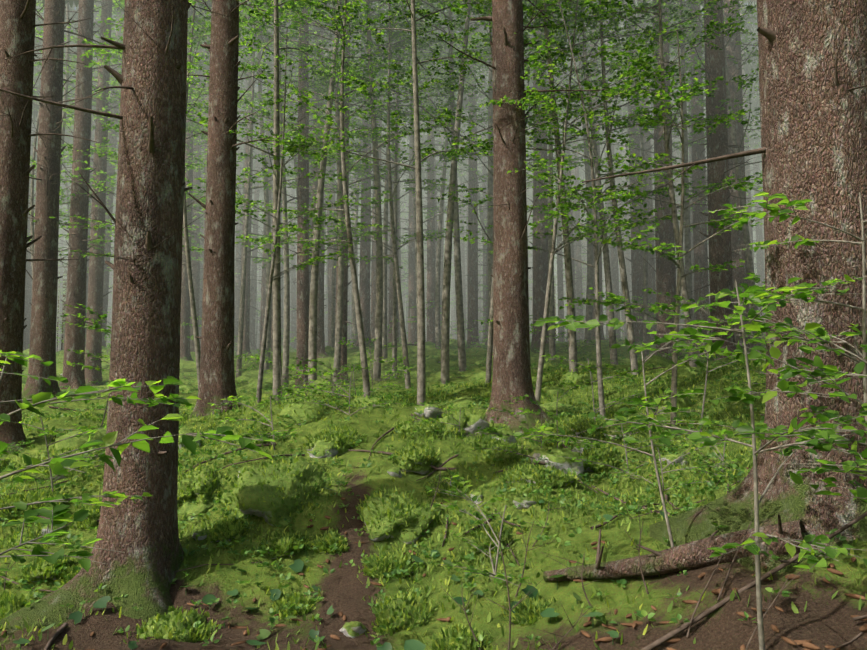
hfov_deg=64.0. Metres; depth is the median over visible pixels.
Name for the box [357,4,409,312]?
spruce tree
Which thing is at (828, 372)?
beech sapling
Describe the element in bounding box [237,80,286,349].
spruce tree
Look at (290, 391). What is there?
beech seedling
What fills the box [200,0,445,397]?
tree
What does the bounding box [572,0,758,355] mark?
tree
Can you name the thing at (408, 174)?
spruce tree
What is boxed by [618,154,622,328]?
spruce tree
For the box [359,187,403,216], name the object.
spruce tree
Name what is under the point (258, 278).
spruce tree
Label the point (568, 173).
spruce tree
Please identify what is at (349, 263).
spruce tree
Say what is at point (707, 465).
beech seedling
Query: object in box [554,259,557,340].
spruce tree
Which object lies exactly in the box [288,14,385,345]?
spruce tree
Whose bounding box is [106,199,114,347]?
spruce tree
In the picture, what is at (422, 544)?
ground herbs
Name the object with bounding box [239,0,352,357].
spruce tree
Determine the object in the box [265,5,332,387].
spruce tree
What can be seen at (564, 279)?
spruce tree
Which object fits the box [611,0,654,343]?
spruce tree
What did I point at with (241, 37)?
spruce tree
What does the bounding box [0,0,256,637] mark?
spruce tree
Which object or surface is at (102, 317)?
beech sapling
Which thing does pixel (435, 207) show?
tree
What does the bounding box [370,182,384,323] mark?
spruce tree
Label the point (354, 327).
tree
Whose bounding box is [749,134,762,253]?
spruce tree
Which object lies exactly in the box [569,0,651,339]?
spruce tree
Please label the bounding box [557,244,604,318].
beech tree
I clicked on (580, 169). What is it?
spruce tree
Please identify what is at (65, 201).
spruce tree
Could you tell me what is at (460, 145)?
spruce tree
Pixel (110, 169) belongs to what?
spruce tree
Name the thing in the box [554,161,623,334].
spruce tree
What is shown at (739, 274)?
spruce tree
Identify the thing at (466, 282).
spruce tree
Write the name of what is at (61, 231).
spruce tree
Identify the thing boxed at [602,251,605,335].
spruce tree
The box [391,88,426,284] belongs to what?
spruce tree
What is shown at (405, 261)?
beech tree
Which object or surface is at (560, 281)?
spruce tree
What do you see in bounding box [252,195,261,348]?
spruce tree
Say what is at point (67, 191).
beech tree
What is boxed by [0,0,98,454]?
spruce tree
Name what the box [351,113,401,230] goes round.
spruce tree
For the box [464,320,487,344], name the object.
beech seedling
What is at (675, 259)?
beech tree
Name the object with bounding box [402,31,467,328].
spruce tree
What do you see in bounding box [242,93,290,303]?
spruce tree
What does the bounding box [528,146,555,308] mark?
spruce tree
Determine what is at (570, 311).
tree
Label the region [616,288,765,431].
beech sapling
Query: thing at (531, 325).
beech seedling
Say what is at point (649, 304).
beech seedling
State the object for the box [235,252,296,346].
beech tree
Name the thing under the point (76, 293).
spruce tree
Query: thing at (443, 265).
beech tree
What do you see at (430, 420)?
beech seedling
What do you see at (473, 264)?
spruce tree
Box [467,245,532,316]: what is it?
beech tree
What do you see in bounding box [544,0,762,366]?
tree
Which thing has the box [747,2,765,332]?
spruce tree
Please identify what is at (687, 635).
bare twigs
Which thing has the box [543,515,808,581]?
fallen log
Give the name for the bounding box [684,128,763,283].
beech tree
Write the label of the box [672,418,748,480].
beech seedling
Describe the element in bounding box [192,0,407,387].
tree
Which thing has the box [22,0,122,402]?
spruce tree
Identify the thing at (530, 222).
spruce tree
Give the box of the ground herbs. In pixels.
[0,336,846,649]
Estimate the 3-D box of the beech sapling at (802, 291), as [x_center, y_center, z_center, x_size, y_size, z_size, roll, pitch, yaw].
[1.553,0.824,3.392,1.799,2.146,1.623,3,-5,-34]
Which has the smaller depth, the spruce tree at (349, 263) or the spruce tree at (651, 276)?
the spruce tree at (651, 276)
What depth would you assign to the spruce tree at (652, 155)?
38.67 m
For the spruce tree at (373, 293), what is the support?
on the forest ground
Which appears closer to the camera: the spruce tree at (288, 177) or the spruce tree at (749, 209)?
the spruce tree at (749, 209)
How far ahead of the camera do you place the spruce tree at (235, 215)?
47.48 m
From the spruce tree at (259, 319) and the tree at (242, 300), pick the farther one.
the spruce tree at (259, 319)
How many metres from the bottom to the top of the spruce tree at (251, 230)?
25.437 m
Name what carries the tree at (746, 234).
on the forest ground
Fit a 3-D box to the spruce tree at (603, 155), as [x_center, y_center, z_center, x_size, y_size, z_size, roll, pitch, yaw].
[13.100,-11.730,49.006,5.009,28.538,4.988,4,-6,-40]
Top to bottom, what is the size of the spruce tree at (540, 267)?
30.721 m
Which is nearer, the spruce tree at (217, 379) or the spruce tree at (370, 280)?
the spruce tree at (217, 379)
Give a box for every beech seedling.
[56,321,85,342]
[85,331,110,352]
[180,316,237,339]
[234,353,256,371]
[236,369,272,382]
[240,355,317,399]
[242,353,293,368]
[257,337,296,362]
[261,374,320,401]
[280,365,396,415]
[301,368,400,398]
[329,368,358,383]
[338,337,411,388]
[340,337,399,379]
[366,324,407,352]
[371,365,403,380]
[390,301,441,326]
[405,404,512,433]
[459,406,622,458]
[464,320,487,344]
[471,333,486,347]
[473,319,547,356]
[503,379,599,447]
[540,331,594,351]
[549,425,687,471]
[551,344,585,362]
[557,304,617,330]
[613,441,737,490]
[630,296,683,321]
[631,296,655,341]
[657,339,697,359]
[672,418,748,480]
[730,364,765,391]
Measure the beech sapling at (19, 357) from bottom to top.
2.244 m
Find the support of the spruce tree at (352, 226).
on the forest ground
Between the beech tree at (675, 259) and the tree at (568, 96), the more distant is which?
the beech tree at (675, 259)
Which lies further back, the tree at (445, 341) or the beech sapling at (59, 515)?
the tree at (445, 341)
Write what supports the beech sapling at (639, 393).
on the forest ground
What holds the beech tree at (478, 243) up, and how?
on the forest ground
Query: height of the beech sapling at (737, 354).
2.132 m
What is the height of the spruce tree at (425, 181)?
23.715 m
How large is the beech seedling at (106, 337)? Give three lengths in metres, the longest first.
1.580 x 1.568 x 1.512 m
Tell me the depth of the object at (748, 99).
23.69 m
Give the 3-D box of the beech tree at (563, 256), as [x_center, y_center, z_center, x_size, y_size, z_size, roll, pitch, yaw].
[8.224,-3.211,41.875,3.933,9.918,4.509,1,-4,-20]
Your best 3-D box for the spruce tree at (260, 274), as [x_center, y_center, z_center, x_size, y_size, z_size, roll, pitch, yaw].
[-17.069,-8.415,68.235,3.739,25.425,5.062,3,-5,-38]
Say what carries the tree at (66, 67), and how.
on the forest ground
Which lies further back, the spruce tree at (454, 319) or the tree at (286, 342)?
the spruce tree at (454, 319)
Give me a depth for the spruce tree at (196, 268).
32.17 m
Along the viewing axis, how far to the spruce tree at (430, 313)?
29.32 m
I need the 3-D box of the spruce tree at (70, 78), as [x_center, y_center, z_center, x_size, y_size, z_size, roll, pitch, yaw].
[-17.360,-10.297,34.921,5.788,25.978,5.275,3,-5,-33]
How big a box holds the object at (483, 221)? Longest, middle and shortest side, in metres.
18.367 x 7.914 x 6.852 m
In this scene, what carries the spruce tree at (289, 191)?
on the forest ground
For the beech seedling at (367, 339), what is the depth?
17.89 m
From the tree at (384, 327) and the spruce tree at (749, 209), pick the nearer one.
the tree at (384, 327)
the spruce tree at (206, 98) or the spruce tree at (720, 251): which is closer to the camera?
the spruce tree at (720, 251)
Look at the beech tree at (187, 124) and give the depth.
22.53 m
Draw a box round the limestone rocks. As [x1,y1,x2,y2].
[41,346,765,637]
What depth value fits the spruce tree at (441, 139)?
41.13 m
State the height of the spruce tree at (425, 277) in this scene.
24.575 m
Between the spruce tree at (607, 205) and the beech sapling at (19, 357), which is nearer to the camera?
the beech sapling at (19, 357)
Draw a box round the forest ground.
[0,338,866,649]
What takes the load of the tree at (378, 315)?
on the forest ground
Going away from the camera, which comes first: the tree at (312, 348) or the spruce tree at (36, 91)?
the tree at (312, 348)
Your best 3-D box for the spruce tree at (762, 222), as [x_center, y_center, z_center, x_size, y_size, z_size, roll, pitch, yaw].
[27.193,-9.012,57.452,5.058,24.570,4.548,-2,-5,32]
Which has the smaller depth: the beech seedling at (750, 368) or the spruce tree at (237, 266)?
the beech seedling at (750, 368)
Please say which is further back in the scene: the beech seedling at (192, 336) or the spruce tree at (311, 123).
the spruce tree at (311, 123)
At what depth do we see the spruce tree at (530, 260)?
70.41 m
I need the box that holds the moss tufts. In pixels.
[0,360,866,649]
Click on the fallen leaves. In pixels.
(807, 644)
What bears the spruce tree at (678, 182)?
on the forest ground
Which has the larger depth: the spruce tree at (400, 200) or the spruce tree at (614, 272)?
the spruce tree at (400, 200)
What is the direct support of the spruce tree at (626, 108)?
on the forest ground
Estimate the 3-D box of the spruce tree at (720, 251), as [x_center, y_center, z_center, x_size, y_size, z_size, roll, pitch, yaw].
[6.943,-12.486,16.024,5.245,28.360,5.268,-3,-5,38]
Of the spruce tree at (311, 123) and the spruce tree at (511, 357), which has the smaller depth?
the spruce tree at (511, 357)
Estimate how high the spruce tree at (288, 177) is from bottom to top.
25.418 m
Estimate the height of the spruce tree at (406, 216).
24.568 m
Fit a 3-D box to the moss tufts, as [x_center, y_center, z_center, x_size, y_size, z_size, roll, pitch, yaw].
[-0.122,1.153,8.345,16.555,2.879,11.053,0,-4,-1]
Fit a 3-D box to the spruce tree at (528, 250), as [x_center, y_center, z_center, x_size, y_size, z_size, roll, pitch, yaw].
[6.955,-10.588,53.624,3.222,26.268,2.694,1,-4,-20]
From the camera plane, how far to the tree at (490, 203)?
21.28 m
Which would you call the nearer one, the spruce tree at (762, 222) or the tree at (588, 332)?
the tree at (588, 332)
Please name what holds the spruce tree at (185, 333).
on the forest ground
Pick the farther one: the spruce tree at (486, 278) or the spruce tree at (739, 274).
the spruce tree at (486, 278)
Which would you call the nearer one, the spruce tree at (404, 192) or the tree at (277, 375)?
the tree at (277, 375)
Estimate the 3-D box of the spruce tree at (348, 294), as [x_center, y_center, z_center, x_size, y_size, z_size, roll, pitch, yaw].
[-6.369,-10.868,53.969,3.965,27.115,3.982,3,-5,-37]
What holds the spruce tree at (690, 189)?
on the forest ground
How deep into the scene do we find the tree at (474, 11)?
16.66 m
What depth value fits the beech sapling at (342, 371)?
12.09 m
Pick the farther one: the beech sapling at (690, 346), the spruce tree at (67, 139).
the spruce tree at (67, 139)
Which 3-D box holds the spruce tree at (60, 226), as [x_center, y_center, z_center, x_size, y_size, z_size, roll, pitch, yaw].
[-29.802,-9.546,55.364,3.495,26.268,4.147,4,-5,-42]
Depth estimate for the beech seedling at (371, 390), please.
9.54 m
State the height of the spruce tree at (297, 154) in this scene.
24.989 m
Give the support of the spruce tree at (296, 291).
on the forest ground
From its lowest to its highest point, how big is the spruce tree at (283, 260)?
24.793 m
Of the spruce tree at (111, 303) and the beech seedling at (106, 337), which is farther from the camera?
the spruce tree at (111, 303)
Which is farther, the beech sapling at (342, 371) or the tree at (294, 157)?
the tree at (294, 157)
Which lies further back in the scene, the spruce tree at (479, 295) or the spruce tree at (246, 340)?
the spruce tree at (479, 295)
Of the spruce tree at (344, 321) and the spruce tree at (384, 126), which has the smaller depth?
the spruce tree at (344, 321)
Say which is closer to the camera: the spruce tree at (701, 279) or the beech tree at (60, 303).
the spruce tree at (701, 279)
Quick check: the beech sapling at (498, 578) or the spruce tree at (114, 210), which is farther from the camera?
the spruce tree at (114, 210)
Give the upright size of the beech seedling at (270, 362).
1.319 m
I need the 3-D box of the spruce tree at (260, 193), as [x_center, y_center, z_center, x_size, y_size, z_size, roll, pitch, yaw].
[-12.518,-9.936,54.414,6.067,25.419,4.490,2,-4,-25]
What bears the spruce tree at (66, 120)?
on the forest ground
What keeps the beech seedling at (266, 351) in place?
on the forest ground
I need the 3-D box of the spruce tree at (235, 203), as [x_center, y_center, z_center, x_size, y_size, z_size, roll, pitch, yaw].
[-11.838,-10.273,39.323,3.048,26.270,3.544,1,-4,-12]
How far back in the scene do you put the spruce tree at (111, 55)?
34.10 m
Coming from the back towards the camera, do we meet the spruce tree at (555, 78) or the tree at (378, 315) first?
the spruce tree at (555, 78)
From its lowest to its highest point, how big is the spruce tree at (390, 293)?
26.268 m
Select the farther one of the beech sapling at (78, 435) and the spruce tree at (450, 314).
the spruce tree at (450, 314)
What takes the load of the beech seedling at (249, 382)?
on the forest ground
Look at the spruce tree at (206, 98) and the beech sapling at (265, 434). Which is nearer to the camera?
the beech sapling at (265, 434)
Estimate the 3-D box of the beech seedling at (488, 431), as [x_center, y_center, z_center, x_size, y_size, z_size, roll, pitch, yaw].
[1.125,1.384,7.527,1.692,0.939,1.003,3,-13,-12]
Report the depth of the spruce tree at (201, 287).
42.68 m
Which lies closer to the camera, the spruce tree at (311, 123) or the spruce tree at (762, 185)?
the spruce tree at (311, 123)
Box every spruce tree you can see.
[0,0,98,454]
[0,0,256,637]
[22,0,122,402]
[23,0,97,350]
[26,0,71,348]
[26,0,99,305]
[29,1,74,348]
[31,0,121,388]
[33,1,120,346]
[34,14,73,297]
[36,5,120,297]
[37,0,124,385]
[56,205,64,351]
[57,103,70,330]
[57,205,67,350]
[58,75,72,304]
[59,12,98,280]
[59,232,67,264]
[62,73,117,166]
[64,0,123,347]
[64,4,118,252]
[92,9,204,98]
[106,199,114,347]
[108,166,116,312]
[109,252,113,343]
[180,2,207,360]
[181,0,246,305]
[187,0,283,417]
[190,1,242,351]
[193,107,241,350]
[194,10,250,301]
[197,3,268,356]
[202,28,257,330]
[202,54,244,328]
[202,83,290,351]
[203,0,284,334]
[235,184,263,277]
[236,94,297,273]
[237,52,297,325]
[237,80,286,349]
[237,81,297,344]
[238,15,298,353]
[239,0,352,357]
[239,21,293,353]
[241,22,340,298]
[241,163,295,194]
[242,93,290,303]
[242,177,263,237]
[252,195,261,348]
[252,212,262,347]
[255,242,258,338]
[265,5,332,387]
[283,94,296,348]
[283,153,296,332]
[283,185,296,345]
[284,41,358,327]
[284,108,352,212]
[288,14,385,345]
[296,235,296,338]
[309,1,446,343]
[315,0,359,383]
[324,0,396,348]
[324,42,385,342]
[324,194,336,345]
[324,266,325,333]
[335,6,386,342]
[335,129,351,344]
[349,96,385,284]
[349,154,371,342]
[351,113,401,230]
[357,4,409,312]
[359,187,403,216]
[360,1,426,342]
[370,148,408,264]
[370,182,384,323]
[371,16,408,338]
[371,95,426,292]
[371,143,408,260]
[382,4,464,345]
[383,15,434,343]
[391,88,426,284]
[400,67,464,274]
[400,80,437,302]
[400,139,424,326]
[401,57,466,272]
[402,0,487,343]
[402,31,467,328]
[404,145,447,327]
[407,64,466,325]
[422,133,448,226]
[427,0,488,347]
[434,0,607,436]
[435,11,532,344]
[435,114,466,310]
[436,92,486,317]
[437,66,487,339]
[439,19,487,285]
[444,200,453,338]
[444,214,454,338]
[446,203,456,339]
[450,286,450,337]
[454,133,481,304]
[459,26,487,342]
[463,70,487,343]
[465,167,487,340]
[476,18,568,235]
[480,67,482,338]
[523,0,584,352]
[524,11,612,342]
[524,33,586,342]
[525,61,580,209]
[525,111,531,341]
[525,114,562,326]
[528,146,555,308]
[528,187,531,293]
[529,23,618,333]
[529,221,531,340]
[546,7,613,341]
[553,58,604,341]
[553,227,565,321]
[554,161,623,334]
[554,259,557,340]
[555,234,566,340]
[563,68,623,289]
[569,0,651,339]
[570,0,652,338]
[570,100,586,290]
[580,0,623,339]
[582,0,866,571]
[586,0,703,338]
[599,22,651,339]
[600,3,653,338]
[602,31,631,311]
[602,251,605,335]
[603,263,605,337]
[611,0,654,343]
[611,0,686,261]
[613,2,687,279]
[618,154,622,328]
[622,0,701,359]
[649,0,705,327]
[653,0,758,312]
[669,1,706,327]
[670,0,709,354]
[670,8,758,226]
[671,30,688,329]
[675,0,760,360]
[675,3,705,327]
[687,0,757,353]
[687,1,759,153]
[704,0,761,334]
[743,25,759,103]
[746,12,758,102]
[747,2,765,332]
[747,43,759,116]
[748,58,761,161]
[748,127,753,173]
[749,29,764,278]
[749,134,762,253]
[751,146,764,277]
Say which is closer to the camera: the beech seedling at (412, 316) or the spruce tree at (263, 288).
the beech seedling at (412, 316)
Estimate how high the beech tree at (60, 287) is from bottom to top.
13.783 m
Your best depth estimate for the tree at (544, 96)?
9.67 m
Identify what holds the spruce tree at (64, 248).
on the forest ground
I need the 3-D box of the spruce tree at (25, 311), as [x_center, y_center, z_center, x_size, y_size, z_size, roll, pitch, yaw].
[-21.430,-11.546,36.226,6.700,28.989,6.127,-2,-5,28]
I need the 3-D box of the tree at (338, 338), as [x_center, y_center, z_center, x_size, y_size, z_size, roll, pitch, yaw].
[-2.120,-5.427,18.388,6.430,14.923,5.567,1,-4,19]
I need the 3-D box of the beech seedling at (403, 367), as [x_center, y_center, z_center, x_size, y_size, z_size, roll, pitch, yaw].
[-1.203,1.054,14.265,1.541,1.486,1.552,-1,9,-1]
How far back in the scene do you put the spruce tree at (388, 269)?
42.94 m
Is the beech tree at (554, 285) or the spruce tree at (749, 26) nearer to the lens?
the spruce tree at (749, 26)
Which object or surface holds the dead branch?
on the forest ground
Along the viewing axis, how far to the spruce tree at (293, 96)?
41.42 m
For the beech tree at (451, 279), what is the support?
on the forest ground
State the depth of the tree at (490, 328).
13.29 m
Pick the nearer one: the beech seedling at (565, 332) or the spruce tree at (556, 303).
the beech seedling at (565, 332)
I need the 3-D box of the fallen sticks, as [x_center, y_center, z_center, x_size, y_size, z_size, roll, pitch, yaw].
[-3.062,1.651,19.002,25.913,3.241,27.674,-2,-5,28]
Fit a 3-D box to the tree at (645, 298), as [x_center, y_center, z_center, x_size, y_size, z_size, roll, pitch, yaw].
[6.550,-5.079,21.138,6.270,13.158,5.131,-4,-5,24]
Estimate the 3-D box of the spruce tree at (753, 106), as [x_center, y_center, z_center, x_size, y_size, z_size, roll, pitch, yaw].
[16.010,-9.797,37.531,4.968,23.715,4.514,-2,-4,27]
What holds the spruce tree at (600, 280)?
on the forest ground
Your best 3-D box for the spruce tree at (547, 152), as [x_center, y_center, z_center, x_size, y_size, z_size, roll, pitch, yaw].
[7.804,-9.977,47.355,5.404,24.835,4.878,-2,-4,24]
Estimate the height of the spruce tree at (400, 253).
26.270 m
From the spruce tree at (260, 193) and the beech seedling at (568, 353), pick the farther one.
the spruce tree at (260, 193)
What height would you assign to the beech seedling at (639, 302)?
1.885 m
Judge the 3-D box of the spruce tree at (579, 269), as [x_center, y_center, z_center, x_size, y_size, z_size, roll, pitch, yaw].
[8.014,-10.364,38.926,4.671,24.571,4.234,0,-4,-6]
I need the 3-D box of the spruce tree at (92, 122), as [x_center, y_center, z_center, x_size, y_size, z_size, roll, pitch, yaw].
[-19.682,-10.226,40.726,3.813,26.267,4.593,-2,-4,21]
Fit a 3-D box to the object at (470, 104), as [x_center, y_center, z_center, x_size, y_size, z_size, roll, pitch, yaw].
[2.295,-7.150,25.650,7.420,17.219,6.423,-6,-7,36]
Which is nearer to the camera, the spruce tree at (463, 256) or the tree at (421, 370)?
the tree at (421, 370)
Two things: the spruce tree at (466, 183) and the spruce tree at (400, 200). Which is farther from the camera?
the spruce tree at (400, 200)
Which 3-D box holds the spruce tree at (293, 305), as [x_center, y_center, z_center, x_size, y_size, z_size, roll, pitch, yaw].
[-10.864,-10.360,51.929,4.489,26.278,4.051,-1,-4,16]
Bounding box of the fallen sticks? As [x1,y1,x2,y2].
[0,339,866,649]
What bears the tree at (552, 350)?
on the forest ground
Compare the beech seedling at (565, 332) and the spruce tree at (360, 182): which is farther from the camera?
the spruce tree at (360, 182)
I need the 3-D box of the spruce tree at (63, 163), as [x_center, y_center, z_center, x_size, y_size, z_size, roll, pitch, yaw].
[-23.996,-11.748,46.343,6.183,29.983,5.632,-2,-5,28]
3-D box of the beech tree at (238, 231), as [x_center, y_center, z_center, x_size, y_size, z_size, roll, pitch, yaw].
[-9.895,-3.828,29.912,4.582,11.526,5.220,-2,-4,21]
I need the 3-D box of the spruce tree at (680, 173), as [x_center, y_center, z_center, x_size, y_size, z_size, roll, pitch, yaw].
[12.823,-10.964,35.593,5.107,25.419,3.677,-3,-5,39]
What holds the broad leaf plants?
on the forest ground
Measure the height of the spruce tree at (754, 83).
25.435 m
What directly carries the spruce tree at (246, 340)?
on the forest ground
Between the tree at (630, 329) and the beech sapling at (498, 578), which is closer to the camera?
the beech sapling at (498, 578)
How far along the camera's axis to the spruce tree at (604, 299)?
79.56 m
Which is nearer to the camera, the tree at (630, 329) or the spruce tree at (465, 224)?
the tree at (630, 329)
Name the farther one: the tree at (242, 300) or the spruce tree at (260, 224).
the spruce tree at (260, 224)
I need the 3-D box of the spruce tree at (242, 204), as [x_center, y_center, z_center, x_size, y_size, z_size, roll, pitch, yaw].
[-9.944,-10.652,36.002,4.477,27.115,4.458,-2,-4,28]
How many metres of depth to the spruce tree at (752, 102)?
36.62 m
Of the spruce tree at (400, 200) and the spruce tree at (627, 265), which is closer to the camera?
the spruce tree at (627, 265)
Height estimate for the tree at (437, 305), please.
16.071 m
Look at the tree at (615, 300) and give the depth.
9.18 m
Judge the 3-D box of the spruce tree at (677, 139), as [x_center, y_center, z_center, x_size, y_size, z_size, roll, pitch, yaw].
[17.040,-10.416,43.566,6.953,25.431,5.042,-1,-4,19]
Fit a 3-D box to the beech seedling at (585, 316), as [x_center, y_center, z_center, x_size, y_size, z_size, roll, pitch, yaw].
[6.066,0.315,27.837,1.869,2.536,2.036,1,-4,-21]
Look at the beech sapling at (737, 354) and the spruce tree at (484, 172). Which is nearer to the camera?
the beech sapling at (737, 354)
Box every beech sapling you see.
[0,350,199,576]
[0,376,274,571]
[0,417,106,491]
[58,303,111,426]
[208,396,298,449]
[292,357,369,393]
[425,474,530,588]
[513,309,773,547]
[530,274,866,649]
[543,354,649,419]
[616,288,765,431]
[645,301,866,502]
[666,188,866,454]
[715,273,765,366]
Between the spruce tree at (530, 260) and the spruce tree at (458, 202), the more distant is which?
the spruce tree at (530, 260)
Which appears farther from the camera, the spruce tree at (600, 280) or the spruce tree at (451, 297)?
the spruce tree at (451, 297)
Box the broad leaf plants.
[2,481,664,649]
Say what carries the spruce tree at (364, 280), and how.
on the forest ground
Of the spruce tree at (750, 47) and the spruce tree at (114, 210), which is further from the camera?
the spruce tree at (114, 210)
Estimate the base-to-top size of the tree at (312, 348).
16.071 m
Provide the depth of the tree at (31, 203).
17.31 m
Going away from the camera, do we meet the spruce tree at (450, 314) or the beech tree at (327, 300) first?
the beech tree at (327, 300)
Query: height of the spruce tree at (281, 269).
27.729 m
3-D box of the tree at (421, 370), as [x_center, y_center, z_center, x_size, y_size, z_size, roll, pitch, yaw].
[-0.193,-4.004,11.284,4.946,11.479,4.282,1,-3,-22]
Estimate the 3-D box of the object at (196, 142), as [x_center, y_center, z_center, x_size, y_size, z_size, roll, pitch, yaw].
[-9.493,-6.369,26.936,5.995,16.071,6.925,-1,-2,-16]
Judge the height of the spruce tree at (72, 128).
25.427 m
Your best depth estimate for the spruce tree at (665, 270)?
18.31 m
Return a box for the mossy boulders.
[0,333,765,649]
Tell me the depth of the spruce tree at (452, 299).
68.18 m
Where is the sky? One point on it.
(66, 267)
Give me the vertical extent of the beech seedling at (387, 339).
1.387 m
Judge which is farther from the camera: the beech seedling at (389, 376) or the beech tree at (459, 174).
the beech tree at (459, 174)
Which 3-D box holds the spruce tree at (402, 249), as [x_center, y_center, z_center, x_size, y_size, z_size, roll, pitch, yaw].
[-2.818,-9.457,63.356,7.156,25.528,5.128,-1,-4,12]
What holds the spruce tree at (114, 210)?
on the forest ground
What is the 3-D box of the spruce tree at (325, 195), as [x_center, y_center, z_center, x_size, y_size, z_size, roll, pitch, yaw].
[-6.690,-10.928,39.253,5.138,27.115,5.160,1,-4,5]
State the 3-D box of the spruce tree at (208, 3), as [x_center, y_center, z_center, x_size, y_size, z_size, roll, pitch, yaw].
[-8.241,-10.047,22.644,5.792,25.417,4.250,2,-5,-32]
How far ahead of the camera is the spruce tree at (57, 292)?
69.37 m
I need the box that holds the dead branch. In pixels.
[640,511,866,649]
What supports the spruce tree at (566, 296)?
on the forest ground
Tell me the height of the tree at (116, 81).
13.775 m
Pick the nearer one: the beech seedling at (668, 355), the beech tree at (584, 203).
the beech seedling at (668, 355)
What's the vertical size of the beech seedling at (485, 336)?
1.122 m
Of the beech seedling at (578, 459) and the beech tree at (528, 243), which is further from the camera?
the beech tree at (528, 243)
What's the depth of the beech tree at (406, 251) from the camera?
52.42 m
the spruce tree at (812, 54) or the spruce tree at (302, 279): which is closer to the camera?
the spruce tree at (812, 54)
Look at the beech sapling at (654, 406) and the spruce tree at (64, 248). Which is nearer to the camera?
the beech sapling at (654, 406)
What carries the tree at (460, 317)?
on the forest ground
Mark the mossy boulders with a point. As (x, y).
(250, 494)
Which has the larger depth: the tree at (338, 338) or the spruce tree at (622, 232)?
the spruce tree at (622, 232)
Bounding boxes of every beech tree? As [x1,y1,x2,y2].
[27,85,117,349]
[56,281,66,337]
[58,205,67,350]
[63,0,206,231]
[191,119,271,260]
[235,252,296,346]
[260,13,404,347]
[324,246,350,320]
[358,160,426,340]
[370,202,426,294]
[401,249,407,303]
[407,215,466,304]
[443,235,453,307]
[444,192,482,299]
[448,72,547,234]
[461,168,531,294]
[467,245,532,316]
[529,260,565,306]
[531,197,602,286]
[553,146,604,266]
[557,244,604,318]
[675,200,708,323]
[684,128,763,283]
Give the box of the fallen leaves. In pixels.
[1,467,866,649]
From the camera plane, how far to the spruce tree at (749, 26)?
30.33 m
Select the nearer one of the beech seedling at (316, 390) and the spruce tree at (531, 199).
the beech seedling at (316, 390)
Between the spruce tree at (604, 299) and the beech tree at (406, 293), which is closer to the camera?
the beech tree at (406, 293)
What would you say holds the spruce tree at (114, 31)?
on the forest ground
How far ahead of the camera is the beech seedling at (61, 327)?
21.99 m
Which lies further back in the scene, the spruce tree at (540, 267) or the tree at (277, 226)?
the spruce tree at (540, 267)
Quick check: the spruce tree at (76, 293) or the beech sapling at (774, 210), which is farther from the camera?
the spruce tree at (76, 293)
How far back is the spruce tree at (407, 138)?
45.11 m
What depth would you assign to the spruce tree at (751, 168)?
48.10 m
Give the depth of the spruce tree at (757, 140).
42.29 m
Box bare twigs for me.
[1,469,807,649]
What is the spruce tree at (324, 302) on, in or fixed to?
on the forest ground
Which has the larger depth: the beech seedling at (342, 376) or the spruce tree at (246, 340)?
the spruce tree at (246, 340)
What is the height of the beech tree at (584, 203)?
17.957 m
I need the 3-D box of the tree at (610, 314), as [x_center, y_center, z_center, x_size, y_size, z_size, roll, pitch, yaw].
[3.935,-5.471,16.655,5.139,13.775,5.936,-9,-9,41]
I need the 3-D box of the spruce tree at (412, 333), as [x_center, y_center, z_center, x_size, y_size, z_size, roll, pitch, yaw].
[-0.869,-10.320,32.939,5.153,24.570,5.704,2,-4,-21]
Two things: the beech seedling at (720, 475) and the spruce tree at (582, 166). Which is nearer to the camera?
the beech seedling at (720, 475)
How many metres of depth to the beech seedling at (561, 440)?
7.71 m
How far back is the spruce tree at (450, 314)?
102.35 m
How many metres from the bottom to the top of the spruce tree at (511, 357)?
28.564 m
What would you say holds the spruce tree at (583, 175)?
on the forest ground
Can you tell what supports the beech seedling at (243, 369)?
on the forest ground
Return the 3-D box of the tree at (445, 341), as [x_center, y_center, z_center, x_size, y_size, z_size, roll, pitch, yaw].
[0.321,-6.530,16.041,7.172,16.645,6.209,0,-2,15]
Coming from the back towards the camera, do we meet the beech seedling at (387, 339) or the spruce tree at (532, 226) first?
the spruce tree at (532, 226)
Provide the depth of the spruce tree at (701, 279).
20.44 m
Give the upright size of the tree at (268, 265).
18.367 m
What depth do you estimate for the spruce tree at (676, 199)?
40.71 m
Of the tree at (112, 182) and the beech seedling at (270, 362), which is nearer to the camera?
the beech seedling at (270, 362)
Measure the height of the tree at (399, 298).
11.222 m
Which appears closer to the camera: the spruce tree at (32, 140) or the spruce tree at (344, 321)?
the spruce tree at (344, 321)
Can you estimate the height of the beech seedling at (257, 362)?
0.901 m
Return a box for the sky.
[57,3,756,349]

